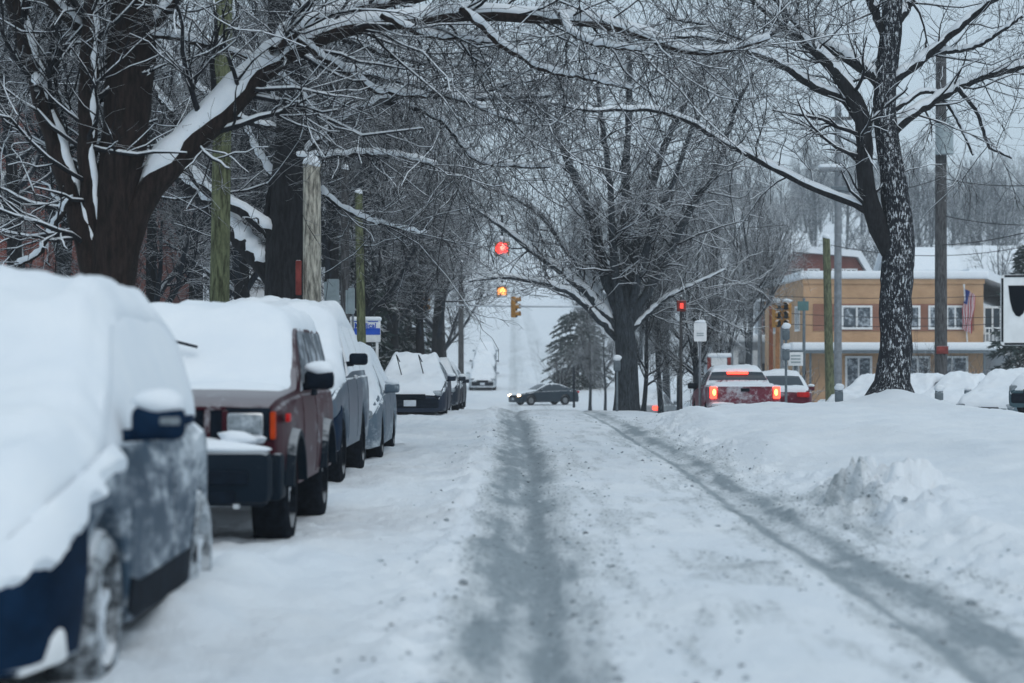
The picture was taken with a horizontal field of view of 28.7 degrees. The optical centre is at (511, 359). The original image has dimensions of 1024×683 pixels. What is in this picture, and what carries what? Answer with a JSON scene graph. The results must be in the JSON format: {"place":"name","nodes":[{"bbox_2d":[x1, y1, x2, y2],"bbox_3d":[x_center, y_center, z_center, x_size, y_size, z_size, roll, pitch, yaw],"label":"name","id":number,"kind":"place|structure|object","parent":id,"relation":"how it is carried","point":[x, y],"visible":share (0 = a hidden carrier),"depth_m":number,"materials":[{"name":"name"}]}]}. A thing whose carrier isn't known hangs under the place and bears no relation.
{"place":"outdoors","nodes":[
{"label":"outdoors","id":0,"kind":"place"},
{"bbox_2d":[0,259,1023,682],"bbox_3d":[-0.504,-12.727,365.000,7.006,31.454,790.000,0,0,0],"label":"road","id":1,"kind":"structure","parent":0,"point":[300,605],"depth_m":12.22,"materials":[{"name":"snow"}]},
{"bbox_2d":[0,264,211,682],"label":"parked car","id":2,"kind":"object","parent":1,"relation":"on","point":[105,527],"visible":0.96,"depth_m":8.69,"materials":[{"name":"blue paint"}]},
{"bbox_2d":[150,300,336,538],"bbox_3d":[-2.514,0.446,16.323,2.164,1.918,4.455,0,0,0],"label":"parked suv","id":3,"kind":"object","parent":1,"relation":"on","point":[260,377],"visible":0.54,"depth_m":15.78,"materials":[{"name":"red paint"}]},
{"bbox_2d":[226,295,368,481],"bbox_3d":[-2.830,0.311,23.555,2.334,2.189,5.090,0,0,0],"label":"parked suv","id":4,"kind":"object","parent":1,"relation":"on","point":[346,358],"visible":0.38,"depth_m":23.33,"materials":[{"name":"silver metal"}]},
{"bbox_2d":[296,155,320,301],"bbox_3d":[-3.196,-0.865,31.494,0.398,4.715,0.346,0,0,0],"label":"utility pole","id":5,"kind":"object","parent":1,"relation":"on","point":[312,250],"visible":0.49,"depth_m":31.38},
{"bbox_2d":[324,279,338,302],"bbox_3d":[-3.511,-0.006,38.978,0.295,3.148,0.136,0,0,0],"label":"road sign","id":6,"kind":"object","parent":1,"relation":"on","point":[332,290],"visible":0.32,"depth_m":38.91,"materials":[{"name":"grey metal"}]},
{"bbox_2d":[340,164,349,322],"bbox_3d":[-3.507,-1.313,42.002,0.223,5.588,0.240,0,0,0],"label":"utility pole","id":7,"kind":"object","parent":1,"relation":"on","point":[345,284],"visible":0.34,"depth_m":41.93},
{"bbox_2d":[346,284,354,330],"bbox_3d":[-3.231,0.013,39.978,0.185,3.067,0.137,0,0,0],"label":"road sign","id":8,"kind":"object","parent":1,"relation":"on","point":[350,300],"visible":0.48,"depth_m":39.91,"materials":[{"name":"grey metal"}]},
{"bbox_2d":[355,190,365,343],"bbox_3d":[-3.470,-1.207,46.002,0.315,5.469,0.246,0,0,0],"label":"utility pole","id":9,"kind":"object","parent":1,"relation":"on","point":[360,306],"visible":0.48,"depth_m":45.93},
{"bbox_2d":[358,342,399,457],"bbox_3d":[-2.684,0.561,29.301,2.150,1.691,4.691,0,0,0],"label":"parked car","id":10,"kind":"object","parent":1,"relation":"on","point":[383,389],"visible":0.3,"depth_m":28.48,"materials":[{"name":"paint"}]},
{"bbox_2d":[384,352,455,413],"bbox_3d":[-2.484,0.623,50.901,2.150,1.686,4.691,0,0,0],"label":"parked car","id":11,"kind":"object","parent":1,"relation":"on","point":[425,380],"visible":0.68,"depth_m":49.23,"materials":[{"name":"paint"}]},
{"bbox_2d":[369,134,488,354],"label":"bare tree","id":12,"kind":"object","parent":1,"relation":"on","point":[419,338],"visible":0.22,"depth_m":77.98,"materials":[{"name":"brown plant"}]},
{"bbox_2d":[439,357,465,410],"bbox_3d":[-2.444,0.702,59.300,2.150,1.589,4.691,0,0,-1],"label":"parked car","id":13,"kind":"object","parent":1,"relation":"on","point":[455,389],"visible":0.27,"depth_m":58.32,"materials":[{"name":"paint"}]},
{"bbox_2d":[451,363,468,408],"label":"parked car","id":14,"kind":"object","parent":1,"relation":"on","point":[463,390],"visible":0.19,"depth_m":67.57,"materials":[{"name":"paint"}]},
{"bbox_2d":[458,260,463,408],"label":"utility pole","id":15,"kind":"object","parent":1,"relation":"on","point":[461,344],"visible":0.5,"depth_m":119.88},
{"bbox_2d":[466,361,498,389],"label":"parked car","id":16,"kind":"object","parent":1,"relation":"on","point":[482,374],"visible":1,"depth_m":152.38,"materials":[{"name":"paint"}]},
{"bbox_2d":[469,350,497,371],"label":"parked car","id":17,"kind":"object","parent":1,"relation":"on","point":[486,356],"visible":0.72,"depth_m":171.80,"materials":[{"name":"paint"}]},
{"bbox_2d":[472,341,497,359],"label":"snow","id":18,"kind":"structure","parent":1,"relation":"on","point":[489,345],"depth_m":192.86,"materials":[{"name":"snow"}]},
{"bbox_2d":[508,383,578,404],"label":"sedan","id":19,"kind":"object","parent":1,"relation":"on","point":[553,393],"visible":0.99,"depth_m":132.94,"materials":[{"name":"black paint"}]},
{"bbox_2d":[301,413,1023,682],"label":"slush clods","id":20,"kind":"object","parent":1,"relation":"on","point":[617,678],"visible":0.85,"depth_m":11.34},
{"bbox_2d":[0,0,1023,258],"label":"sky","id":21,"kind":"structure","parent":0,"point":[914,23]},
{"bbox_2d":[389,208,783,230],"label":"signal wire","id":22,"kind":"object","parent":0,"point":[631,230],"visible":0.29,"depth_m":74.99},
{"bbox_2d":[493,217,511,256],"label":"traffic signal","id":23,"kind":"object","parent":22,"relation":"hanging from","point":[502,247],"visible":0.5,"depth_m":74.76,"materials":[{"name":"red plastic"}]},
{"bbox_2d":[323,188,1023,579],"bbox_3d":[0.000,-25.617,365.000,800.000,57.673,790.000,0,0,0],"label":"ground","id":24,"kind":"structure","parent":0,"point":[963,466],"depth_m":26.08,"materials":[{"name":"snow"}]},
{"bbox_2d":[0,0,176,269],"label":"bare tree","id":25,"kind":"object","parent":24,"relation":"on","point":[35,159],"visible":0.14,"depth_m":40.26,"materials":[{"name":"brown plant"}]},
{"bbox_2d":[0,93,192,303],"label":"brick building","id":26,"kind":"structure","parent":24,"relation":"on","point":[175,300],"depth_m":55.00,"materials":[{"name":"brick"}]},
{"bbox_2d":[0,0,209,276],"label":"bare tree","id":27,"kind":"object","parent":24,"relation":"on","point":[54,213],"visible":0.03,"depth_m":46.15,"materials":[{"name":"brown plant"}]},
{"bbox_2d":[0,1,259,276],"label":"bare tree","id":28,"kind":"object","parent":24,"relation":"on","point":[177,82],"visible":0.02,"depth_m":59.55,"materials":[{"name":"brown plant"}]},
{"bbox_2d":[1,2,265,302],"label":"bare tree","id":29,"kind":"object","parent":24,"relation":"on","point":[156,286],"visible":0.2,"depth_m":43.68,"materials":[{"name":"grey plant"}]},
{"bbox_2d":[70,0,274,300],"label":"bare tree","id":30,"kind":"object","parent":24,"relation":"on","point":[192,293],"visible":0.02,"depth_m":61.78,"materials":[{"name":"brown plant"}]},
{"bbox_2d":[210,0,232,302],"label":"utility pole","id":31,"kind":"object","parent":24,"relation":"on","point":[220,265],"visible":0.35,"depth_m":30.89,"materials":[{"name":"wood"}]},
{"bbox_2d":[141,0,378,301],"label":"bare tree","id":32,"kind":"object","parent":24,"relation":"on","point":[241,268],"visible":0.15,"depth_m":49.75,"materials":[{"name":"grey plant"}]},
{"bbox_2d":[203,267,339,302],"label":"house","id":33,"kind":"structure","parent":24,"relation":"on","point":[260,292],"depth_m":69.45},
{"bbox_2d":[204,37,417,274],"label":"bare tree","id":34,"kind":"object","parent":24,"relation":"on","point":[323,181],"visible":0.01,"depth_m":78.44,"materials":[{"name":"brown plant"}]},
{"bbox_2d":[1,0,670,361],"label":"street tree","id":35,"kind":"object","parent":24,"relation":"on","point":[271,262],"visible":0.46,"depth_m":35.73,"materials":[{"name":"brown plant"}]},
{"bbox_2d":[203,7,473,346],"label":"bare tree","id":36,"kind":"object","parent":24,"relation":"on","point":[369,312],"visible":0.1,"depth_m":69.56,"materials":[{"name":"brown plant"}]},
{"bbox_2d":[245,0,463,281],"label":"bare tree","id":37,"kind":"object","parent":24,"relation":"on","point":[330,263],"visible":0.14,"depth_m":58.24,"materials":[{"name":"brown plant"}]},
{"bbox_2d":[321,213,402,370],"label":"evergreen tree","id":38,"kind":"object","parent":24,"relation":"on","point":[384,346],"visible":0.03,"depth_m":77.62,"materials":[{"name":"green plant"}]},
{"bbox_2d":[350,317,381,358],"bbox_3d":[-3.809,0.234,52.000,0.840,2.719,0.180,0,0,0],"label":"shop sign","id":39,"kind":"object","parent":24,"relation":"on","point":[373,329],"visible":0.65,"depth_m":51.95,"materials":[{"name":"white paint"}]},
{"bbox_2d":[371,261,431,353],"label":"evergreen tree","id":40,"kind":"object","parent":24,"relation":"on","point":[407,342],"visible":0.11,"depth_m":99.26,"materials":[{"name":"green plant"}]},
{"bbox_2d":[402,177,411,337],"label":"utility pole","id":41,"kind":"object","parent":24,"relation":"on","point":[407,329],"visible":0.14,"depth_m":99.78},
{"bbox_2d":[428,300,764,307],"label":"signal wire","id":42,"kind":"object","parent":41,"relation":"attached to","point":[532,306],"visible":0.37,"depth_m":99.97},
{"bbox_2d":[511,289,520,317],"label":"traffic signal","id":43,"kind":"object","parent":42,"relation":"hanging from","point":[515,306],"visible":0.97,"depth_m":99.85,"materials":[{"name":"yellow plastic"}]},
{"bbox_2d":[323,74,497,355],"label":"bare tree","id":44,"kind":"object","parent":24,"relation":"on","point":[394,328],"visible":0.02,"depth_m":84.77,"materials":[{"name":"brown plant"}]},
{"bbox_2d":[0,0,897,287],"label":"street tree","id":45,"kind":"object","parent":24,"relation":"on","point":[106,204],"visible":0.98,"depth_m":25.94,"materials":[{"name":"brown plant"}]},
{"bbox_2d":[370,76,527,357],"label":"bare tree","id":46,"kind":"object","parent":24,"relation":"on","point":[437,337],"visible":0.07,"depth_m":95.33,"materials":[{"name":"brown plant"}]},
{"bbox_2d":[412,155,515,362],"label":"bare tree","id":47,"kind":"object","parent":24,"relation":"on","point":[449,342],"visible":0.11,"depth_m":134.55,"materials":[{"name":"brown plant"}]},
{"bbox_2d":[432,190,605,264],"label":"horizon wood","id":48,"kind":"object","parent":24,"relation":"on","point":[577,209],"visible":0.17,"depth_m":552.75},
{"bbox_2d":[526,343,585,385],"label":"shrub","id":49,"kind":"object","parent":24,"relation":"on","point":[562,373],"visible":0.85,"depth_m":149.72,"materials":[{"name":"green plant"}]},
{"bbox_2d":[540,311,613,389],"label":"evergreen tree","id":50,"kind":"object","parent":24,"relation":"on","point":[568,322],"visible":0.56,"depth_m":154.39,"materials":[{"name":"green plant"}]},
{"bbox_2d":[556,230,600,325],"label":"bare tree","id":51,"kind":"object","parent":24,"relation":"on","point":[579,309],"visible":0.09,"depth_m":239.10,"materials":[{"name":"grey plant"}]},
{"bbox_2d":[565,296,612,410],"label":"bare tree","id":52,"kind":"object","parent":24,"relation":"on","point":[586,366],"visible":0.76,"depth_m":117.88,"materials":[{"name":"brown plant"}]},
{"bbox_2d":[583,321,615,410],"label":"bare tree","id":53,"kind":"object","parent":24,"relation":"on","point":[611,343],"visible":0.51,"depth_m":111.98,"materials":[{"name":"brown plant"}]},
{"bbox_2d":[206,126,1023,359],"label":"hillside wood","id":54,"kind":"object","parent":24,"relation":"on","point":[999,213],"visible":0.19,"depth_m":268.12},
{"bbox_2d":[613,355,621,410],"bbox_3d":[3.005,0.705,56.995,0.261,1.711,0.202,0,0,0],"label":"parking meter","id":55,"kind":"object","parent":24,"relation":"on","point":[617,363],"visible":0.97,"depth_m":56.96,"materials":[{"name":"paint"}]},
{"bbox_2d":[403,9,839,410],"bbox_3d":[3.121,-4.630,59.859,13.370,12.603,9.632,0,0,0],"label":"street tree","id":56,"kind":"object","parent":24,"relation":"on","point":[615,311],"visible":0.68,"depth_m":59.68,"materials":[{"name":"grey plant"}]},
{"bbox_2d":[639,389,676,412],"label":"parked car","id":57,"kind":"object","parent":24,"relation":"on","point":[652,402],"visible":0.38,"depth_m":76.88,"materials":[{"name":"paint"}]},
{"bbox_2d":[598,155,723,399],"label":"bare tree","id":58,"kind":"object","parent":24,"relation":"on","point":[668,383],"visible":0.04,"depth_m":104.82,"materials":[{"name":"grey plant"}]},
{"bbox_2d":[635,246,694,411],"bbox_3d":[4.377,-1.044,63.972,2.951,5.827,2.328,0,0,4],"label":"bare tree","id":59,"kind":"object","parent":24,"relation":"on","point":[646,362],"visible":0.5,"depth_m":63.90,"materials":[{"name":"grey plant"}]},
{"bbox_2d":[635,218,701,412],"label":"bare tree","id":60,"kind":"object","parent":24,"relation":"on","point":[660,387],"visible":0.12,"depth_m":65.88,"materials":[{"name":"grey plant"}]},
{"bbox_2d":[325,141,1023,249],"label":"crest wood","id":61,"kind":"object","parent":24,"relation":"on","point":[1013,168],"visible":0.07,"depth_m":494.46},
{"bbox_2d":[677,295,685,409],"bbox_3d":[5.070,0.051,59.917,0.270,4.009,0.294,0,0,0],"label":"pedestrian signal","id":62,"kind":"object","parent":24,"relation":"on","point":[681,307],"visible":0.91,"depth_m":59.97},
{"bbox_2d":[639,214,728,409],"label":"bare tree","id":63,"kind":"object","parent":24,"relation":"on","point":[676,333],"visible":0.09,"depth_m":67.88,"materials":[{"name":"grey plant"}]},
{"bbox_2d":[642,191,751,393],"bbox_3d":[5.925,-1.681,64.204,3.379,7.812,3.290,0,0,-5],"label":"bare tree","id":64,"kind":"object","parent":24,"relation":"on","point":[694,371],"visible":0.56,"depth_m":63.90,"materials":[{"name":"grey plant"}]},
{"bbox_2d":[694,320,706,405],"bbox_3d":[5.358,0.465,56.974,0.360,3.230,0.169,0,0,0],"label":"road sign","id":65,"kind":"object","parent":24,"relation":"on","point":[700,330],"visible":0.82,"depth_m":56.92,"materials":[{"name":"grey metal"}]},
{"bbox_2d":[643,166,773,405],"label":"bare tree","id":66,"kind":"object","parent":24,"relation":"on","point":[730,342],"visible":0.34,"depth_m":75.72,"materials":[{"name":"grey plant"}]},
{"bbox_2d":[707,353,731,369],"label":"notice board","id":67,"kind":"object","parent":24,"relation":"on","point":[725,359],"visible":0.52,"depth_m":71.95,"materials":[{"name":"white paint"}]},
{"bbox_2d":[698,335,764,380],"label":"shop building","id":68,"kind":"structure","parent":24,"relation":"on","point":[738,361],"depth_m":125.00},
{"bbox_2d":[688,364,779,407],"bbox_3d":[6.407,1.005,57.720,2.513,1.781,5.840,0,0,0],"label":"pickup truck","id":69,"kind":"object","parent":24,"relation":"on","point":[735,384],"visible":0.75,"depth_m":55.22,"materials":[{"name":"paint"}]},
{"bbox_2d":[450,0,1023,395],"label":"street tree","id":70,"kind":"object","parent":24,"relation":"on","point":[889,222],"visible":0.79,"depth_m":44.76,"materials":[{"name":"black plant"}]},
{"bbox_2d":[696,154,819,364],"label":"bare tree","id":71,"kind":"object","parent":24,"relation":"on","point":[779,263],"visible":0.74,"depth_m":83.85,"materials":[{"name":"grey plant"}]},
{"bbox_2d":[758,299,761,370],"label":"utility pole","id":72,"kind":"object","parent":24,"relation":"on","point":[760,347],"visible":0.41,"depth_m":114.91,"materials":[{"name":"grey metal"}]},
{"bbox_2d":[769,305,772,369],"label":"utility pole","id":73,"kind":"object","parent":24,"relation":"on","point":[770,345],"visible":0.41,"depth_m":97.92,"materials":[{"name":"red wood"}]},
{"bbox_2d":[727,172,818,333],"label":"bare tree","id":74,"kind":"object","parent":24,"relation":"on","point":[771,227],"visible":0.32,"depth_m":129.84,"materials":[{"name":"grey plant"}]},
{"bbox_2d":[775,328,779,368],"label":"pole","id":75,"kind":"object","parent":24,"relation":"on","point":[777,350],"visible":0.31,"depth_m":96.93,"materials":[{"name":"orange wood"}]},
{"bbox_2d":[772,299,783,327],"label":"traffic signal","id":76,"kind":"object","parent":24,"relation":"on","point":[776,321],"visible":0.69,"depth_m":95.84,"materials":[{"name":"yellow plastic"}]},
{"bbox_2d":[750,233,810,333],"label":"house","id":77,"kind":"structure","parent":24,"relation":"on","point":[795,242],"depth_m":173.87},
{"bbox_2d":[781,323,790,401],"bbox_3d":[7.411,0.497,53.995,0.261,3.013,0.202,0,0,0],"label":"parking meter","id":78,"kind":"object","parent":24,"relation":"on","point":[785,346],"visible":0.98,"depth_m":53.94,"materials":[{"name":"paint"}]},
{"bbox_2d":[781,298,792,327],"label":"traffic signal","id":79,"kind":"object","parent":24,"relation":"on","point":[787,314],"visible":0.77,"depth_m":95.83,"materials":[{"name":"yellow plastic"}]},
{"bbox_2d":[762,369,814,402],"bbox_3d":[7.912,1.040,59.212,2.150,1.573,4.691,0,0,6],"label":"parked car","id":80,"kind":"object","parent":24,"relation":"on","point":[799,389],"visible":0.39,"depth_m":57.66,"materials":[{"name":"paint"}]},
{"bbox_2d":[754,353,824,401],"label":"shrub","id":81,"kind":"object","parent":24,"relation":"on","point":[805,378],"visible":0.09,"depth_m":87.99,"materials":[{"name":"brown plant"}]},
{"bbox_2d":[788,352,802,370],"bbox_3d":[8.784,1.014,61.988,0.460,2.526,0.134,0,0,0],"label":"road sign","id":82,"kind":"object","parent":24,"relation":"on","point":[796,359],"visible":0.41,"depth_m":61.92,"materials":[{"name":"metal"}]},
{"bbox_2d":[798,298,808,380],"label":"street sign","id":83,"kind":"object","parent":24,"relation":"on","point":[803,305],"visible":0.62,"depth_m":89.94,"materials":[{"name":"metal"}]},
{"bbox_2d":[756,244,872,334],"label":"brick house","id":84,"kind":"structure","parent":24,"relation":"on","point":[854,260],"depth_m":138.00,"materials":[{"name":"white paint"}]},
{"bbox_2d":[822,233,834,401],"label":"utility pole","id":85,"kind":"object","parent":24,"relation":"on","point":[829,356],"visible":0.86,"depth_m":83.86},
{"bbox_2d":[810,101,851,385],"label":"utility pole","id":86,"kind":"object","parent":24,"relation":"on","point":[837,186],"visible":0.66,"depth_m":91.86,"materials":[{"name":"grey metal"}]},
{"bbox_2d":[834,383,843,401],"bbox_3d":[8.024,1.072,48.995,0.261,0.999,0.202,0,0,0],"label":"parking meter","id":87,"kind":"object","parent":24,"relation":"on","point":[838,387],"visible":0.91,"depth_m":48.93,"materials":[{"name":"paint"}]},
{"bbox_2d":[826,373,874,401],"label":"parked car","id":88,"kind":"object","parent":24,"relation":"on","point":[859,386],"visible":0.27,"depth_m":65.23,"materials":[{"name":"paint"}]},
{"bbox_2d":[762,269,1011,401],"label":"brick building","id":89,"kind":"structure","parent":24,"relation":"on","point":[860,349],"depth_m":105.00,"materials":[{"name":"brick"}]},
{"bbox_2d":[794,306,799,331],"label":"window","id":90,"kind":"structure","parent":89,"relation":"in","point":[797,316],"depth_m":106.95,"materials":[{"name":"white paint"}]},
{"bbox_2d":[842,305,871,328],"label":"window","id":91,"kind":"structure","parent":89,"relation":"in","point":[861,312],"depth_m":104.93,"materials":[{"name":"glass"}]},
{"bbox_2d":[845,356,871,387],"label":"window","id":92,"kind":"structure","parent":89,"relation":"in","point":[855,366],"depth_m":104.98,"materials":[{"name":"glass"}]},
{"bbox_2d":[912,305,919,328],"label":"window","id":93,"kind":"structure","parent":89,"relation":"in","point":[916,308],"depth_m":104.93,"materials":[{"name":"glass"}]},
{"bbox_2d":[910,356,929,373],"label":"window","id":94,"kind":"structure","parent":89,"relation":"in","point":[913,362],"depth_m":104.98,"materials":[{"name":"glass"}]},
{"bbox_2d":[928,305,934,328],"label":"window","id":95,"kind":"structure","parent":89,"relation":"in","point":[931,308],"depth_m":104.88,"materials":[{"name":"glass"}]},
{"bbox_2d":[947,305,962,328],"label":"window","id":96,"kind":"structure","parent":89,"relation":"in","point":[954,312],"depth_m":104.93,"materials":[{"name":"glass"}]},
{"bbox_2d":[947,356,967,372],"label":"window","id":97,"kind":"structure","parent":89,"relation":"in","point":[955,358],"depth_m":104.98,"materials":[{"name":"glass"}]},
{"bbox_2d":[962,284,974,341],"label":"flag","id":98,"kind":"object","parent":89,"relation":"attached to","point":[968,308],"visible":0.94,"depth_m":104.53,"materials":[{"name":"multicoloured fabric"}]},
{"bbox_2d":[983,306,1000,334],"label":"window","id":99,"kind":"structure","parent":89,"relation":"in","point":[988,311],"depth_m":106.17,"materials":[{"name":"glass"}]},
{"bbox_2d":[873,247,963,270],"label":"house","id":100,"kind":"structure","parent":24,"relation":"on","point":[924,263],"depth_m":181.49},
{"bbox_2d":[910,373,944,393],"bbox_3d":[13.196,1.254,64.887,2.150,1.684,4.691,0,0,35],"label":"parked car","id":101,"kind":"object","parent":24,"relation":"on","point":[921,383],"visible":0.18,"depth_m":64.41,"materials":[{"name":"paint"}]},
{"bbox_2d":[872,327,986,373],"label":"shrub","id":102,"kind":"object","parent":24,"relation":"on","point":[927,366],"visible":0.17,"depth_m":97.45,"materials":[{"name":"brown plant"}]},
{"bbox_2d":[934,384,944,399],"bbox_3d":[10.261,1.025,47.995,0.261,0.882,0.202,0,0,0],"label":"parking meter","id":103,"kind":"object","parent":24,"relation":"on","point":[938,388],"visible":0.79,"depth_m":47.93,"materials":[{"name":"paint"}]},
{"bbox_2d":[934,35,953,374],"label":"utility pole","id":104,"kind":"object","parent":24,"relation":"on","point":[941,353],"visible":0.69,"depth_m":71.82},
{"bbox_2d":[922,371,985,404],"bbox_3d":[14.363,1.206,63.994,2.150,1.725,4.691,0,0,30],"label":"parked car","id":105,"kind":"object","parent":24,"relation":"on","point":[955,384],"visible":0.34,"depth_m":63.34,"materials":[{"name":"paint"}]},
{"bbox_2d":[947,246,1017,305],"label":"house","id":106,"kind":"structure","parent":24,"relation":"on","point":[969,250],"depth_m":196.78,"materials":[{"name":"white paint"}]},
{"bbox_2d":[957,367,1023,411],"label":"parked car","id":107,"kind":"object","parent":24,"relation":"on","point":[990,390],"visible":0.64,"depth_m":54.71,"materials":[{"name":"paint"}]},
{"bbox_2d":[986,244,1023,370],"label":"evergreen tree","id":108,"kind":"object","parent":24,"relation":"on","point":[1016,352],"visible":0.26,"depth_m":89.78,"materials":[{"name":"green plant"}]},
{"bbox_2d":[1001,275,1023,344],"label":"road sign","id":109,"kind":"object","parent":24,"relation":"on","point":[1012,309],"visible":1,"depth_m":22.01,"materials":[{"name":"grey metal"}]},
{"bbox_2d":[1009,373,1023,412],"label":"parked car","id":110,"kind":"object","parent":24,"relation":"on","point":[1016,392],"visible":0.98,"depth_m":47.89,"materials":[{"name":"paint"}]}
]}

